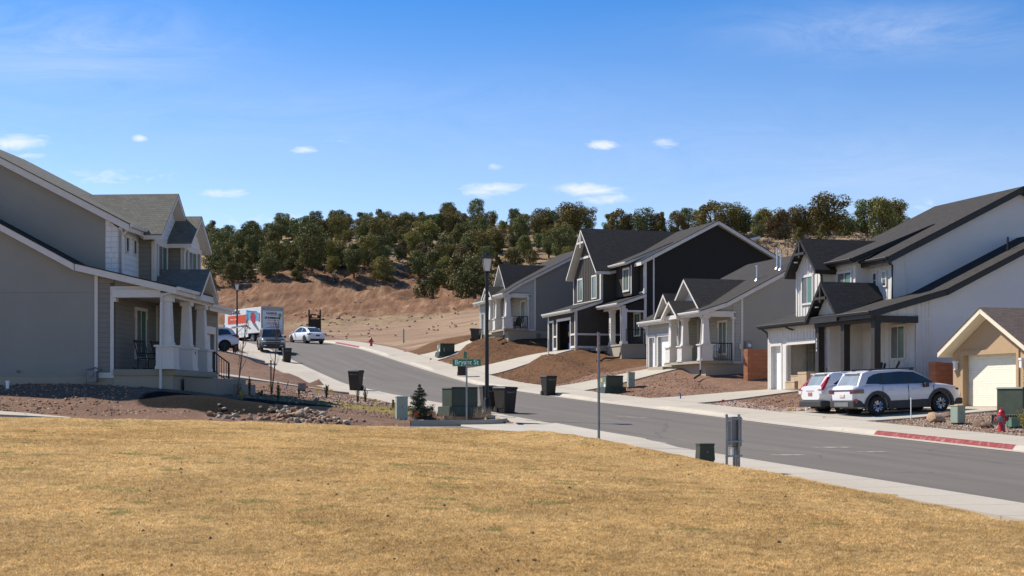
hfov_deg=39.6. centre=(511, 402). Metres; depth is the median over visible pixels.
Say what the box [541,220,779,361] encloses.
house
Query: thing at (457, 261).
juniper tree
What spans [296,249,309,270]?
juniper tree
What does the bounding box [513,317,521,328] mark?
garden chair
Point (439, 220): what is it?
juniper tree
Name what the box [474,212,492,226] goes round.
juniper tree
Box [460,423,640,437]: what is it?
sidewalk
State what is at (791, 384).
storage box
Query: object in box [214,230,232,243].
juniper tree
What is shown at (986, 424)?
rock
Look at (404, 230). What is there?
juniper tree
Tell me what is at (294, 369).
sidewalk
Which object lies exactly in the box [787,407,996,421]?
driveway
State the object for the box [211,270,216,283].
juniper tree
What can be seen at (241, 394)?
shrub
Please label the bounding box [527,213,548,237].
juniper tree
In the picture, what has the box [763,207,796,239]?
juniper tree
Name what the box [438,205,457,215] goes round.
juniper tree
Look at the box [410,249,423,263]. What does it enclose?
juniper tree
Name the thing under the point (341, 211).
juniper tree
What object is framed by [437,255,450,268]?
juniper tree
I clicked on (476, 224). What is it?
juniper tree
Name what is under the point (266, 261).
juniper tree
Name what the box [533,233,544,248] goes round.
juniper tree
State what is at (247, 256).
juniper tree
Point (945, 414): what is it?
rock
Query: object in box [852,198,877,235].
juniper tree
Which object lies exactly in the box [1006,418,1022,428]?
utility pedestal
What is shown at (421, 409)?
spruce tree
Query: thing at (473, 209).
juniper tree
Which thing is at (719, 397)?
driveway
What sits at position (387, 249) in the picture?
juniper tree
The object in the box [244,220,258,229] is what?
juniper tree
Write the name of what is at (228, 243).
juniper tree
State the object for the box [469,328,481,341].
wheelie bin
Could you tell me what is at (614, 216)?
juniper tree
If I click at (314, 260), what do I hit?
juniper tree
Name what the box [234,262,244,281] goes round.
juniper tree
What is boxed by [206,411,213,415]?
rock
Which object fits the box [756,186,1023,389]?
house
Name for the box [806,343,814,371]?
shelf rack
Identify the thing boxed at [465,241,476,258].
juniper tree
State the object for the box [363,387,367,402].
shrub
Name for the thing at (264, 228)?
juniper tree
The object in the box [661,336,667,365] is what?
garage door
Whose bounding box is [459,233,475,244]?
juniper tree
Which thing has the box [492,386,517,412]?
wheelie bin
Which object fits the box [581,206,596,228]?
juniper tree
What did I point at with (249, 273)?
juniper tree
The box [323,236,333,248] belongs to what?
juniper tree
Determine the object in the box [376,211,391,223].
juniper tree
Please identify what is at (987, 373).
garage door
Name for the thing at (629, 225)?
juniper tree
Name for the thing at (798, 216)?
juniper tree
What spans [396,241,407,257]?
juniper tree
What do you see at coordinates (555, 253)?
juniper tree
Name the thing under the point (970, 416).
gravel
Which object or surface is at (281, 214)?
juniper tree
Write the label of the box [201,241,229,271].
juniper tree
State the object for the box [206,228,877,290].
sagebrush
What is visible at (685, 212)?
juniper tree
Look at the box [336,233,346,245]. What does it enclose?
juniper tree
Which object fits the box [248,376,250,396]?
shrub
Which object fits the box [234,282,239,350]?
street lamp
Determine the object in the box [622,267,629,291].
window
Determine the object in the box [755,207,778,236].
juniper tree
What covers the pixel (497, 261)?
juniper tree
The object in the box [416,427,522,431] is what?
sidewalk
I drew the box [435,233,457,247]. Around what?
juniper tree
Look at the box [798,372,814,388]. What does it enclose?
storage box
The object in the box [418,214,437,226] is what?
juniper tree
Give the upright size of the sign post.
2.920 m
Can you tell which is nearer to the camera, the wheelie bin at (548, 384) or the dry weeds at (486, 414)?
the dry weeds at (486, 414)
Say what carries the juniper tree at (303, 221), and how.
on the ground at (356, 297)
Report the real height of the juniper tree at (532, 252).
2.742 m
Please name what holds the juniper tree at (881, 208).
on the ground at (356, 297)
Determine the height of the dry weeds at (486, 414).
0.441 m
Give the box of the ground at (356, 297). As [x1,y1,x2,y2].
[0,225,1023,575]
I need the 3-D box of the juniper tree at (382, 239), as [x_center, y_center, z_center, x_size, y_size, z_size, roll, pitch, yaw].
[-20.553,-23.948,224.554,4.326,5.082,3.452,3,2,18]
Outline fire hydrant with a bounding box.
[994,407,1008,431]
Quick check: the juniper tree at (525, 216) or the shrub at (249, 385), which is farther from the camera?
the juniper tree at (525, 216)
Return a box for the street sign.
[453,351,480,419]
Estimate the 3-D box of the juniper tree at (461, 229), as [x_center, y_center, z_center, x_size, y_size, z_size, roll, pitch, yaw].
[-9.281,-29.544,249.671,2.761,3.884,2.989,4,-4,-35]
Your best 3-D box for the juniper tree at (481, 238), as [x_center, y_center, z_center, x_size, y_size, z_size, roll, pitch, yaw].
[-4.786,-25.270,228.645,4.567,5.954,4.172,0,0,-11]
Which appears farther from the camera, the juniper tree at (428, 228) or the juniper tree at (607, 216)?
the juniper tree at (607, 216)
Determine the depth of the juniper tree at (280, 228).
260.57 m
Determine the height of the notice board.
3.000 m
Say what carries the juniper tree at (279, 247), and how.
on the ground at (356, 297)
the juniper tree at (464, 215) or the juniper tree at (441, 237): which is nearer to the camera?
the juniper tree at (441, 237)
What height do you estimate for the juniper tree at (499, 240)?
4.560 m
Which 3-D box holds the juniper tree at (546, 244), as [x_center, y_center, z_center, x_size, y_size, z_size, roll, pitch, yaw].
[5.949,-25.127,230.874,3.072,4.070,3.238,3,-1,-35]
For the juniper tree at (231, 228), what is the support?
on the ground at (356, 297)
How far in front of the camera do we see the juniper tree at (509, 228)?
265.62 m
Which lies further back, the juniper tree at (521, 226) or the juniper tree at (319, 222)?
the juniper tree at (319, 222)
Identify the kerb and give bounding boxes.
[245,342,512,416]
[314,341,1023,452]
[410,414,507,425]
[640,438,1023,503]
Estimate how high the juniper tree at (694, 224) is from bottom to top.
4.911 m
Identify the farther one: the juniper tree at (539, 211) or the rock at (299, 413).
the juniper tree at (539, 211)
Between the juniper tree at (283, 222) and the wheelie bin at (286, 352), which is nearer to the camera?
the wheelie bin at (286, 352)
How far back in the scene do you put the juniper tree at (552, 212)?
281.95 m
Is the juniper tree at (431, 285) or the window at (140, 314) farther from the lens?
the juniper tree at (431, 285)
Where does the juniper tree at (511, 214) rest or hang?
on the ground at (356, 297)
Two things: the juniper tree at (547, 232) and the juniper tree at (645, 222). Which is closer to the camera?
the juniper tree at (547, 232)
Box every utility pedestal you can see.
[298,383,305,390]
[395,396,407,419]
[627,372,634,388]
[695,443,714,461]
[950,405,965,424]
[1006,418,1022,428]
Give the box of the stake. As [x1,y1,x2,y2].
[270,360,271,391]
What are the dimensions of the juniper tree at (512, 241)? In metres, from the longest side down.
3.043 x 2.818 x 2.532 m
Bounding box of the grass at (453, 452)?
[0,416,1023,575]
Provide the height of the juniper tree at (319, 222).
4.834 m
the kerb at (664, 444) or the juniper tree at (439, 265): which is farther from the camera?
the juniper tree at (439, 265)
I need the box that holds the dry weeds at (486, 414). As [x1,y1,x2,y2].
[470,405,494,417]
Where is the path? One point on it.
(10, 414)
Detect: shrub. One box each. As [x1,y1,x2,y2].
[239,391,244,399]
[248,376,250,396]
[277,382,280,400]
[323,385,328,398]
[356,388,359,402]
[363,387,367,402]
[1016,409,1023,427]
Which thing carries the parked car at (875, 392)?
on the driveway at (886, 415)
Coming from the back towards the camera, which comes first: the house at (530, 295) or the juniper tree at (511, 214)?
the juniper tree at (511, 214)
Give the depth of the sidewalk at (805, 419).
57.93 m
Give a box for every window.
[125,236,129,252]
[133,239,136,255]
[134,307,147,359]
[157,244,167,275]
[187,251,197,268]
[520,300,525,324]
[577,278,582,301]
[591,275,596,298]
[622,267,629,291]
[633,312,640,336]
[717,320,727,354]
[801,274,813,305]
[836,270,851,281]
[872,271,877,285]
[881,270,886,286]
[890,323,905,359]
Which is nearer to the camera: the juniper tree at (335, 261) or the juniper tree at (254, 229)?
the juniper tree at (335, 261)
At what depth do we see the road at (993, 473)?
42.83 m
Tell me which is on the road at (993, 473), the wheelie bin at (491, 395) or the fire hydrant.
the wheelie bin at (491, 395)
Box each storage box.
[785,381,797,388]
[790,375,797,380]
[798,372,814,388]
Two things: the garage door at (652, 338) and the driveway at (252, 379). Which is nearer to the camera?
the driveway at (252, 379)
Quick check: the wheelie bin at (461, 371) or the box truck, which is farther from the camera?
the box truck
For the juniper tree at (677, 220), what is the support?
on the ground at (356, 297)
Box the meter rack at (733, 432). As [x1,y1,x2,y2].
[725,414,742,466]
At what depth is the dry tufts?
199.59 m
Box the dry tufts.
[232,235,870,338]
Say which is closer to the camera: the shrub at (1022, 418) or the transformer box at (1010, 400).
the shrub at (1022, 418)
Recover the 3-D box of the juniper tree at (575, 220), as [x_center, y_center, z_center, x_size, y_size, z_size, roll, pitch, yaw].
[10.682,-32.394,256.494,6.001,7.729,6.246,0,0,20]
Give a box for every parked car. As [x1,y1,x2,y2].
[218,325,250,350]
[257,328,285,351]
[289,326,326,343]
[798,368,908,412]
[829,367,962,415]
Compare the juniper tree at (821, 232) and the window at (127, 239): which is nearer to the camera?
the window at (127, 239)
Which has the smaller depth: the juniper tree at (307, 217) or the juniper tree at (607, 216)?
the juniper tree at (607, 216)
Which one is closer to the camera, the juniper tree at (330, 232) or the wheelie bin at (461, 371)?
the wheelie bin at (461, 371)
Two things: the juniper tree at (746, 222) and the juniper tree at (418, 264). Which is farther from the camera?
the juniper tree at (746, 222)
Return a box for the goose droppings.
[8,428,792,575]
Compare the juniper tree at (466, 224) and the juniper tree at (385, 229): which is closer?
the juniper tree at (385, 229)
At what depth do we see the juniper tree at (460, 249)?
224.40 m
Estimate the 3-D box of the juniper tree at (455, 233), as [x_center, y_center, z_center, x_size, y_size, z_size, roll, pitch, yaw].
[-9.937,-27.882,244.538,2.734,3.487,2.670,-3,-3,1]
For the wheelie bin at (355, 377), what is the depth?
74.72 m
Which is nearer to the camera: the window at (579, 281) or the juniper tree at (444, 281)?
the window at (579, 281)
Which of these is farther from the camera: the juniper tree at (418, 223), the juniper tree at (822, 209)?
the juniper tree at (418, 223)
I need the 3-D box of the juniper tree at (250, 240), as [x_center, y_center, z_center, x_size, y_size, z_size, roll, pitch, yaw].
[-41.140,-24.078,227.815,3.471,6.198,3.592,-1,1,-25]
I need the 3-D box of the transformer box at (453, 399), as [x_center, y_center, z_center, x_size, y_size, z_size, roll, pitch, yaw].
[-1.892,-0.035,51.500,1.317,1.060,1.198,0,0,-24]
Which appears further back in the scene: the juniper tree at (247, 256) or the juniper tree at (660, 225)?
the juniper tree at (660, 225)
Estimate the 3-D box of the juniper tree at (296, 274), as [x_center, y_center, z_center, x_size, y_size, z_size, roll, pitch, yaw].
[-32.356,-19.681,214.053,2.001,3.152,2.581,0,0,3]
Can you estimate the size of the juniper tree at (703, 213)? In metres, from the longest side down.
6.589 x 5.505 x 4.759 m
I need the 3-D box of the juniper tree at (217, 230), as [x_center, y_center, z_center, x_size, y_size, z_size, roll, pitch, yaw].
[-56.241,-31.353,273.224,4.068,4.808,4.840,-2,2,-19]
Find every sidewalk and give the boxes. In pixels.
[239,341,443,418]
[324,340,1023,444]
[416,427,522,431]
[447,414,551,423]
[460,423,640,437]
[588,437,663,442]
[602,438,1023,520]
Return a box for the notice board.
[308,309,320,330]
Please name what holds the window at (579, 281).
in the house at (623, 281)
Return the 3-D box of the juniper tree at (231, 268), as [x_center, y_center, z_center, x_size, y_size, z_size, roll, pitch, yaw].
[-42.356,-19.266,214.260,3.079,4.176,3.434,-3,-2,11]
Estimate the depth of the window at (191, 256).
57.50 m
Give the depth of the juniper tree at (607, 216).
261.56 m
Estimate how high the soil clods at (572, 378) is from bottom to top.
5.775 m
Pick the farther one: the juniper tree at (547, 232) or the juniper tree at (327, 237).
the juniper tree at (547, 232)
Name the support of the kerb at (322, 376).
on the road at (993, 473)
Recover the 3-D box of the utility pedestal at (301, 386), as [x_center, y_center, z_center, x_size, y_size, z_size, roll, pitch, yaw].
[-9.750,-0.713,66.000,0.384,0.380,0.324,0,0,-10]
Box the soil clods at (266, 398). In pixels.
[0,382,435,420]
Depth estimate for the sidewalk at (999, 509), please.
25.36 m
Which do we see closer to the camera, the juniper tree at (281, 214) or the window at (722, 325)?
the window at (722, 325)
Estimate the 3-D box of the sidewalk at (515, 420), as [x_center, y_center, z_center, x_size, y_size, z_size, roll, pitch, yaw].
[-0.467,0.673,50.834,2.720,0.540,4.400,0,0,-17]
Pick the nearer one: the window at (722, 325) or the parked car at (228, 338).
the window at (722, 325)
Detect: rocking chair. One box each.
[132,340,155,368]
[150,341,158,368]
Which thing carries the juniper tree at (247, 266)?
on the ground at (356, 297)
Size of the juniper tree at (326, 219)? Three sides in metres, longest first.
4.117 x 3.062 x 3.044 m
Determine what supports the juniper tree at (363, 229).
on the ground at (356, 297)
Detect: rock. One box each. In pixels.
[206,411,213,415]
[295,411,303,415]
[926,412,945,422]
[940,411,949,417]
[973,419,984,427]
[980,422,993,427]
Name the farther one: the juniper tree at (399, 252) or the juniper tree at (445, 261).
the juniper tree at (399, 252)
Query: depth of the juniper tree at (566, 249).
220.59 m
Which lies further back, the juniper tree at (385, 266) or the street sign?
the juniper tree at (385, 266)
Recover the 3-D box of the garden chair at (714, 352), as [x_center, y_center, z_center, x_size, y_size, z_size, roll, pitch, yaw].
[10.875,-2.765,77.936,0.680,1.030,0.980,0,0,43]
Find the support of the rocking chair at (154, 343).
on the house at (93, 288)
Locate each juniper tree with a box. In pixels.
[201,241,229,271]
[207,220,215,232]
[208,232,225,250]
[211,228,223,233]
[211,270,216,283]
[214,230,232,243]
[215,247,232,274]
[220,261,240,285]
[222,225,234,239]
[224,241,238,250]
[225,231,244,249]
[226,247,245,266]
[233,252,244,276]
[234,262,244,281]
[240,223,261,239]
[242,250,251,264]
[243,258,252,271]
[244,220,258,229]
[244,246,256,265]
[245,233,264,268]
[245,269,256,282]
[255,252,281,274]
[257,247,277,260]
[261,239,290,269]
[262,222,271,234]
[264,231,280,241]
[266,223,285,240]
[271,216,289,239]
[275,240,299,267]
[276,212,290,219]
[278,219,291,237]
[282,256,298,269]
[286,229,295,239]
[289,217,308,238]
[290,261,303,280]
[293,223,328,275]
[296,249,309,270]
[303,215,316,223]
[308,219,324,227]
[309,210,323,221]
[321,239,344,263]
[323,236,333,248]
[325,217,330,234]
[325,256,339,272]
[326,214,350,236]
[326,228,334,237]
[329,209,346,218]
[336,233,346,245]
[337,247,343,263]
[340,243,357,267]
[342,229,354,241]
[343,216,354,229]
[343,249,363,277]
[351,219,369,240]
[353,217,363,232]
[357,233,380,266]
[366,217,391,241]
[366,258,386,278]
[368,217,388,232]
[370,235,394,258]
[373,255,395,279]
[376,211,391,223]
[376,244,391,259]
[378,213,386,224]
[384,230,397,245]
[387,213,405,239]
[394,246,403,262]
[395,225,411,242]
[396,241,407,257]
[401,211,415,225]
[404,230,421,252]
[404,251,429,275]
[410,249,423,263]
[411,219,440,245]
[413,216,423,232]
[413,250,445,298]
[415,242,429,256]
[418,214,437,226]
[425,233,434,247]
[430,261,441,270]
[431,241,451,268]
[434,213,447,235]
[434,268,450,286]
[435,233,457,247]
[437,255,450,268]
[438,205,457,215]
[440,202,456,212]
[442,210,463,233]
[444,252,474,296]
[445,243,456,257]
[448,231,461,244]
[448,253,496,298]
[452,224,466,239]
[455,242,472,257]
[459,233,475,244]
[460,213,468,227]
[460,237,475,244]
[462,216,479,232]
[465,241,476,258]
[467,198,484,217]
[469,217,489,233]
[469,227,496,253]
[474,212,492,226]
[478,245,496,260]
[485,210,497,226]
[489,228,507,252]
[493,252,502,266]
[494,221,506,233]
[501,247,524,264]
[506,224,515,235]
[506,232,519,247]
[507,208,520,225]
[511,217,529,237]
[515,234,533,256]
[517,214,530,232]
[524,248,536,263]
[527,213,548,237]
[531,207,551,226]
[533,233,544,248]
[540,235,557,258]
[541,229,552,242]
[548,210,559,217]
[551,227,573,254]
[551,243,560,255]
[553,222,570,230]
[554,201,585,233]
[562,246,574,253]
[566,231,577,250]
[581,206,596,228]
[586,223,592,228]
[601,213,609,228]
[607,208,629,229]
[620,213,634,229]
[628,206,656,230]
[651,212,660,230]
[655,212,668,231]
[665,210,687,231]
[680,207,694,228]
[690,209,706,227]
[695,199,725,225]
[712,202,742,229]
[736,206,754,233]
[747,214,765,240]
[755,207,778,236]
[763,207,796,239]
[787,204,814,235]
[791,227,804,243]
[804,206,823,235]
[806,191,852,236]
[815,223,827,238]
[835,212,857,236]
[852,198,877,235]
[853,215,864,232]
[866,196,898,237]
[875,197,908,232]
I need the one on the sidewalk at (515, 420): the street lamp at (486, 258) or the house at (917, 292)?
the street lamp at (486, 258)
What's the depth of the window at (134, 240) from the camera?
54.41 m
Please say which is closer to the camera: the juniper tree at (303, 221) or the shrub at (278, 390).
the shrub at (278, 390)
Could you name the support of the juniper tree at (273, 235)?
on the ground at (356, 297)
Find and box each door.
[207,334,209,348]
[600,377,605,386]
[652,338,657,366]
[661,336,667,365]
[775,346,779,388]
[863,329,870,368]
[969,353,1015,405]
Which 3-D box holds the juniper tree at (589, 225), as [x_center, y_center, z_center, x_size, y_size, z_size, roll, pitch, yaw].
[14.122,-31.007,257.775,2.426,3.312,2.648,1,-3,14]
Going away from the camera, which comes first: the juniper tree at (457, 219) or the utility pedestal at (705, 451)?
the utility pedestal at (705, 451)
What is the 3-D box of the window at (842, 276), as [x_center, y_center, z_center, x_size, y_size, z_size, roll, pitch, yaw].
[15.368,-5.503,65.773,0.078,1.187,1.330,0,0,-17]
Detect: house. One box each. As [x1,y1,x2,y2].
[0,150,255,395]
[473,251,572,340]
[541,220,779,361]
[636,248,795,378]
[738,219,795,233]
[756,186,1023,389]
[937,307,1023,406]
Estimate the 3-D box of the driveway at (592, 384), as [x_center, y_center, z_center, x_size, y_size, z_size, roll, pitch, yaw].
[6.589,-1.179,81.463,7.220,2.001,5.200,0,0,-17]
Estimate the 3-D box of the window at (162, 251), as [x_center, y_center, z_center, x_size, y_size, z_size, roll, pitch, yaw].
[-13.711,-5.565,55.789,0.078,1.330,1.200,0,0,4]
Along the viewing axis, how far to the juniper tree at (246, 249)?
232.50 m
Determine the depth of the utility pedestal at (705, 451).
29.46 m
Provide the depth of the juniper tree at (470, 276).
195.21 m
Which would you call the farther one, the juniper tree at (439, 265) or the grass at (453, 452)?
the juniper tree at (439, 265)
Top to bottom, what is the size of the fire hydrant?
0.790 m
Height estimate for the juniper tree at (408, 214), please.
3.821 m
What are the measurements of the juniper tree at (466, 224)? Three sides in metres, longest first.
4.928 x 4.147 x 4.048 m
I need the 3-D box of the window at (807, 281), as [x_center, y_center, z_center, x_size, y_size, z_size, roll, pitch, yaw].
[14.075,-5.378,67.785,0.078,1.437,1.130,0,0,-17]
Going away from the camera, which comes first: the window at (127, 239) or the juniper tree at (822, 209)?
the window at (127, 239)
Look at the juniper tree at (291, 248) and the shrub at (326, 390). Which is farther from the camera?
the juniper tree at (291, 248)
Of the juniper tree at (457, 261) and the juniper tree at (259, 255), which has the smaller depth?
the juniper tree at (457, 261)
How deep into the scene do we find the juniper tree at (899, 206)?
236.70 m
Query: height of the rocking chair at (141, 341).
1.126 m
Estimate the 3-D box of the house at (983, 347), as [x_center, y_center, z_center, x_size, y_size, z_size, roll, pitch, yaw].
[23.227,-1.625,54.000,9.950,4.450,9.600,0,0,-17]
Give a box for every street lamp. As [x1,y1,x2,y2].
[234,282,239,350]
[480,251,493,414]
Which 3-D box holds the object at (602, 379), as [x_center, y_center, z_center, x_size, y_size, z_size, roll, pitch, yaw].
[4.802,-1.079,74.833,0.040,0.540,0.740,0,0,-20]
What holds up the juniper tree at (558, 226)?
on the ground at (356, 297)
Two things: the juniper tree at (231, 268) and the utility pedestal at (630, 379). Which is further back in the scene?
the juniper tree at (231, 268)
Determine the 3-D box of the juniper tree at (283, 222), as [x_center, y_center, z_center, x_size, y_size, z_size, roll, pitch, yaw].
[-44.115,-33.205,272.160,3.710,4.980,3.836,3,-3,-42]
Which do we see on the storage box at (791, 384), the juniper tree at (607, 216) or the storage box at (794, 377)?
the storage box at (794, 377)
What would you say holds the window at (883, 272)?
in the house at (917, 292)
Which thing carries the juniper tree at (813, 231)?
on the ground at (356, 297)
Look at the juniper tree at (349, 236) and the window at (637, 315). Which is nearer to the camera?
the window at (637, 315)
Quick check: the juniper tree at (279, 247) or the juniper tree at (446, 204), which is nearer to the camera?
the juniper tree at (279, 247)
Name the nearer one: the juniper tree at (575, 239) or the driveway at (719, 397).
the driveway at (719, 397)
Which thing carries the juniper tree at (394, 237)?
on the ground at (356, 297)
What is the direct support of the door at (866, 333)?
in the house at (917, 292)
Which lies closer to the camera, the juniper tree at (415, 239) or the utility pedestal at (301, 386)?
the utility pedestal at (301, 386)
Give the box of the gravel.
[874,412,1023,435]
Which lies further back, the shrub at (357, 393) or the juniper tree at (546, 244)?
the juniper tree at (546, 244)
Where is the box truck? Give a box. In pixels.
[223,306,283,340]
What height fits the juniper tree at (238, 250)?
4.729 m
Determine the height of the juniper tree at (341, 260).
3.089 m
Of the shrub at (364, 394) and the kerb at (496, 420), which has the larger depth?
the shrub at (364, 394)
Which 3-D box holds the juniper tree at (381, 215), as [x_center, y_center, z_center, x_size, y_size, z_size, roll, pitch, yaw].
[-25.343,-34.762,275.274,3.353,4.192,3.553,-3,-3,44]
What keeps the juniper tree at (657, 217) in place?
on the ground at (356, 297)
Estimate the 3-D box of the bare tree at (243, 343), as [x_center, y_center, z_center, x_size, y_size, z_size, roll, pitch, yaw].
[-9.841,-1.560,51.863,0.554,2.905,0.622,0,0,-41]
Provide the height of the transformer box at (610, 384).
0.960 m
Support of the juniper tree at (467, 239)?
on the ground at (356, 297)
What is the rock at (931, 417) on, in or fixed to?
on the ground at (356, 297)
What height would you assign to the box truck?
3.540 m
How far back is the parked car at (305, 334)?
135.57 m
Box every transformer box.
[435,343,455,356]
[437,387,481,416]
[600,375,625,393]
[991,387,1023,424]
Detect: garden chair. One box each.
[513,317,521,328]
[713,344,719,360]
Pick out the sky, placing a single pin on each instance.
(241, 110)
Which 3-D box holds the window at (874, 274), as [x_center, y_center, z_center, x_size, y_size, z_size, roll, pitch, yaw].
[16.445,-5.561,64.483,0.078,0.761,0.390,0,0,-17]
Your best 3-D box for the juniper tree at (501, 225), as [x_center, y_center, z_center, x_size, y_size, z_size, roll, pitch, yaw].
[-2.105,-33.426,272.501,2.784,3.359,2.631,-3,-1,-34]
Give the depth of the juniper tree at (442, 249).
221.10 m
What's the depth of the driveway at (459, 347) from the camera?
112.90 m
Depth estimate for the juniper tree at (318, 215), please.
292.85 m
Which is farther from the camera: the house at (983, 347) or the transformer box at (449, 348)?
the transformer box at (449, 348)
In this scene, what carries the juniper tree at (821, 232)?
on the ground at (356, 297)
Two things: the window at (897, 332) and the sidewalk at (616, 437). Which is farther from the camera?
the window at (897, 332)
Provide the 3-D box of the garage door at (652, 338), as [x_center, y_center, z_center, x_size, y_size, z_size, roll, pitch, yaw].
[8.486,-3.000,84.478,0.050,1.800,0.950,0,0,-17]
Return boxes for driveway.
[218,349,264,362]
[218,373,348,393]
[420,336,496,359]
[468,349,573,374]
[556,368,680,390]
[654,389,798,403]
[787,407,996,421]
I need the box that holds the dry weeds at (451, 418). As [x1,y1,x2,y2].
[438,411,459,419]
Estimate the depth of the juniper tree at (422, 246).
228.40 m
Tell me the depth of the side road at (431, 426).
46.65 m
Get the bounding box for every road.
[244,341,1023,502]
[350,425,479,428]
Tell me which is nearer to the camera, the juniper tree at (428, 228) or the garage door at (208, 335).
the garage door at (208, 335)
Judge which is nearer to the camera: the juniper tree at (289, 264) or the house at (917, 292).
the house at (917, 292)
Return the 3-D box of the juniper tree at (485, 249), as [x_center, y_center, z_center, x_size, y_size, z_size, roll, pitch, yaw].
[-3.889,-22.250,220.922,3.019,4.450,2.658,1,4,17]
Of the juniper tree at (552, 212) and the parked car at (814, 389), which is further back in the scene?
the juniper tree at (552, 212)
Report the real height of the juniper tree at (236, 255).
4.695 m
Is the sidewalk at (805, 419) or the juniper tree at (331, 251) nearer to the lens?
the sidewalk at (805, 419)
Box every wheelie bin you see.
[282,348,291,361]
[348,370,364,389]
[457,366,465,375]
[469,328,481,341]
[479,385,494,410]
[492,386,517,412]
[540,375,557,394]
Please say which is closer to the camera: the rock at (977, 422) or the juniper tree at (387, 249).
the rock at (977, 422)
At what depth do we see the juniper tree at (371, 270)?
216.13 m
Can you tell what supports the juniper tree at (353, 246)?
on the ground at (356, 297)
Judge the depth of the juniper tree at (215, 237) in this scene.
253.16 m
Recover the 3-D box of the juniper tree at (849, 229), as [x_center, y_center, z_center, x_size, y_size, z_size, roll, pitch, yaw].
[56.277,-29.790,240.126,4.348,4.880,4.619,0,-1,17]
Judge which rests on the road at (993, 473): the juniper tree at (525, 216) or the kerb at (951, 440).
the kerb at (951, 440)
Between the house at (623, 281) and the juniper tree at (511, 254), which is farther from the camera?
the juniper tree at (511, 254)
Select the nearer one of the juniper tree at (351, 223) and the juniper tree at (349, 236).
the juniper tree at (349, 236)
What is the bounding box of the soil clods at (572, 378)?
[442,336,834,411]
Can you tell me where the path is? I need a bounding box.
[0,411,69,417]
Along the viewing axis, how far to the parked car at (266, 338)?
113.62 m
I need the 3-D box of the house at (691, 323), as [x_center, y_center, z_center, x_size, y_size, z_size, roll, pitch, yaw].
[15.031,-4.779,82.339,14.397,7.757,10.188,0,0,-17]
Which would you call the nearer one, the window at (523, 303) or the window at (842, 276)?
the window at (842, 276)
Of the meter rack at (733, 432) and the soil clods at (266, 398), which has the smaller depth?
the meter rack at (733, 432)
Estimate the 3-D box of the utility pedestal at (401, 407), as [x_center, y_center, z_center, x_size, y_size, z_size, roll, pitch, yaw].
[-3.927,0.223,50.600,0.424,0.900,0.384,0,0,-12]
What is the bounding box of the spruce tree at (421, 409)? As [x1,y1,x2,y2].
[408,384,435,417]
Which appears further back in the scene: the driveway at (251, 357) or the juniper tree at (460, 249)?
the juniper tree at (460, 249)
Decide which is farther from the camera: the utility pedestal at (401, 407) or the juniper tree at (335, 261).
the juniper tree at (335, 261)
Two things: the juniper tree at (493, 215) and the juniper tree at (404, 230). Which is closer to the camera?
the juniper tree at (404, 230)
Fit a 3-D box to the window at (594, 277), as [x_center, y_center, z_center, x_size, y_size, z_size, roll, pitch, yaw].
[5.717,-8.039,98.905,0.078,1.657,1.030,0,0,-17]
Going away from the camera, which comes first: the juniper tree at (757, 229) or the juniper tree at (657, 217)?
the juniper tree at (757, 229)
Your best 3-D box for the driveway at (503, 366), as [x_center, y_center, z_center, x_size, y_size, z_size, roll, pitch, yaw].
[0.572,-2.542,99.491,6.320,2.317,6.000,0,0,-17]
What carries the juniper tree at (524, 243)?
on the ground at (356, 297)
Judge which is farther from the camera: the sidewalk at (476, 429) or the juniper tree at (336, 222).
the juniper tree at (336, 222)
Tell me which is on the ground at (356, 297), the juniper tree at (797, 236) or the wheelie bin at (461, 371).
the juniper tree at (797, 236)
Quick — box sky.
[0,0,1023,232]
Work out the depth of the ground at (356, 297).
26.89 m
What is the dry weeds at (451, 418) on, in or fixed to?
on the ground at (356, 297)
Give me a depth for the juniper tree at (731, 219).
243.13 m
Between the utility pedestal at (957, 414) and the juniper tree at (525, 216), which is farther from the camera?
the juniper tree at (525, 216)
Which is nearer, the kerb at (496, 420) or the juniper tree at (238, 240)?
the kerb at (496, 420)
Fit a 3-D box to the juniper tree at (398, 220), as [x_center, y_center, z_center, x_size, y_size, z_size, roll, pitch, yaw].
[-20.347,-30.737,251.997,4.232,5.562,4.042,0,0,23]
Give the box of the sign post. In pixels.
[597,332,599,437]
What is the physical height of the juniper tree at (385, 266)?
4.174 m
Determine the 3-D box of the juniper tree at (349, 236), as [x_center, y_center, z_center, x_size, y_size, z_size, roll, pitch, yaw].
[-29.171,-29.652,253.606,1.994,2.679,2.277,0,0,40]
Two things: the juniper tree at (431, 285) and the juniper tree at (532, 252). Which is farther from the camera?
the juniper tree at (532, 252)
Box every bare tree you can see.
[234,320,250,397]
[269,316,282,394]
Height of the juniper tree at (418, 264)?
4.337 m
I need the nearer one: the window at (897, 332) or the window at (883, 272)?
the window at (897, 332)
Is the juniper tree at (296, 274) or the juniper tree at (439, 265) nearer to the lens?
the juniper tree at (296, 274)
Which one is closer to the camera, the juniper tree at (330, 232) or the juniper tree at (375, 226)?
the juniper tree at (375, 226)
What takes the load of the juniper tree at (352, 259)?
on the ground at (356, 297)

